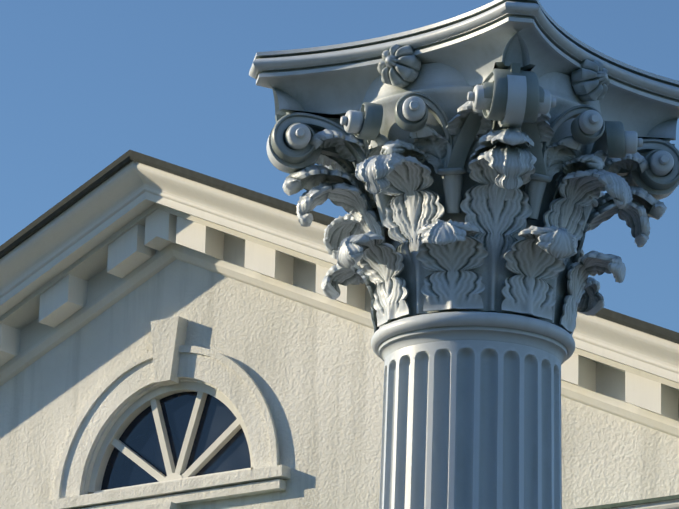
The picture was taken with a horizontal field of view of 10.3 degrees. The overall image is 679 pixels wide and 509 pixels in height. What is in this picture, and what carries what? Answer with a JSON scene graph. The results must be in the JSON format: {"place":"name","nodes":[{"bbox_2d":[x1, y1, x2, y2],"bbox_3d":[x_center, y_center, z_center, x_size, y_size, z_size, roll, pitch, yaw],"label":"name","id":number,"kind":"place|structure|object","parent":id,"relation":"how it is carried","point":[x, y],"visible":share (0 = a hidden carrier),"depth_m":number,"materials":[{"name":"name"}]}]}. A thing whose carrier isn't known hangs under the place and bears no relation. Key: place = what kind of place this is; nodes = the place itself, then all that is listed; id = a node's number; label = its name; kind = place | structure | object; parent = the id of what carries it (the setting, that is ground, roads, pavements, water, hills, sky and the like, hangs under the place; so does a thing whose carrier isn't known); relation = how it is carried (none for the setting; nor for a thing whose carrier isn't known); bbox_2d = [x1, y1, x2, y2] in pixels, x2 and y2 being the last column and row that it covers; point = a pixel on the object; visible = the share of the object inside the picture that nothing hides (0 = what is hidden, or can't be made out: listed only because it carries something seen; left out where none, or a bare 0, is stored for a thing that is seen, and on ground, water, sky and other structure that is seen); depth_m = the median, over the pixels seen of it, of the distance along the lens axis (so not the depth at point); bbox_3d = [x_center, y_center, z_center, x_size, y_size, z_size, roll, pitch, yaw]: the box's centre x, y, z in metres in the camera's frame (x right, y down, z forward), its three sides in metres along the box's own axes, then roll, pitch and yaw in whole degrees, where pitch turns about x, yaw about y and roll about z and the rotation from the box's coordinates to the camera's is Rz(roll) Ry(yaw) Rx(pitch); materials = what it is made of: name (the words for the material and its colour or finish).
{"place":"outdoors","nodes":[
{"label":"outdoors","id":0,"kind":"place"},
{"bbox_2d":[0,259,678,508],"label":"gable wall","id":1,"kind":"structure","parent":0,"point":[316,376],"depth_m":20.47,"materials":[{"name":"paint"}]},
{"bbox_2d":[40,316,290,508],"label":"window surround","id":2,"kind":"object","parent":1,"relation":"attached to","point":[171,358],"visible":1,"depth_m":20.86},
{"bbox_2d":[88,381,252,493],"bbox_3d":[-0.900,1.001,20.920,1.224,0.612,0.070,-11,-21,35],"label":"fanlight frame","id":3,"kind":"object","parent":2,"relation":"in","point":[131,413],"visible":0.67,"depth_m":20.92,"materials":[{"name":"white wood"}]},
{"bbox_2d":[101,392,250,489],"bbox_3d":[-0.889,1.012,20.934,1.200,0.600,0.001,-11,-21,35],"label":"fanlight glass","id":4,"kind":"object","parent":3,"relation":"in","point":[139,436],"visible":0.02,"depth_m":20.96,"materials":[{"name":"blue glass"}]},
{"bbox_2d":[0,150,678,343],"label":"roof","id":5,"kind":"structure","parent":1,"relation":"on","point":[69,200],"depth_m":20.69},
{"bbox_2d":[0,161,678,437],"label":"raking cornice","id":6,"kind":"structure","parent":1,"relation":"attached to","point":[130,227],"depth_m":20.89,"materials":[{"name":"paint"}]},
{"bbox_2d":[608,499,678,508],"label":"cornice","id":7,"kind":"structure","parent":1,"relation":"attached to","point":[670,504],"depth_m":18.43,"materials":[{"name":"paint"}]},
{"bbox_2d":[576,494,678,508],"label":"cornice flashing","id":8,"kind":"object","parent":7,"relation":"on","point":[642,501],"depth_m":18.49,"materials":[{"name":"grey metal"}]},
{"bbox_2d":[0,0,678,332],"label":"sky","id":9,"kind":"structure","parent":0,"point":[84,84],"materials":[{"name":"blue"}]},
{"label":"paving","id":10,"kind":"structure","parent":0,"visible":0},
{"bbox_3d":[0.206,3.940,7.457,0.860,0.554,0.860,-11,-21,35],"label":"column base","id":11,"kind":"object","parent":10,"relation":"on","visible":0},
{"bbox_2d":[379,340,561,508],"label":"shaft","id":12,"kind":"object","parent":11,"relation":"on","point":[471,424],"visible":1,"depth_m":8.38,"materials":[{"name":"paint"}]},
{"bbox_2d":[371,311,574,364],"bbox_3d":[0.304,0.219,8.595,0.466,0.066,0.466,-11,-21,35],"label":"astragal","id":13,"kind":"object","parent":12,"relation":"on","point":[558,342],"visible":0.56,"depth_m":8.42,"materials":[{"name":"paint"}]},
{"bbox_2d":[249,0,678,335],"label":"capital","id":14,"kind":"object","parent":13,"relation":"on","point":[432,262],"depth_m":8.50,"materials":[{"name":"grey stone"}]},
{"bbox_2d":[266,63,678,200],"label":"volutes","id":15,"kind":"object","parent":14,"relation":"on","point":[513,95],"visible":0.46,"depth_m":8.47,"materials":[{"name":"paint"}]},
{"bbox_2d":[371,167,597,240],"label":"cauliculi stalks","id":16,"kind":"object","parent":14,"relation":"on","point":[452,181],"visible":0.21,"depth_m":8.46,"materials":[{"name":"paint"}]}
]}

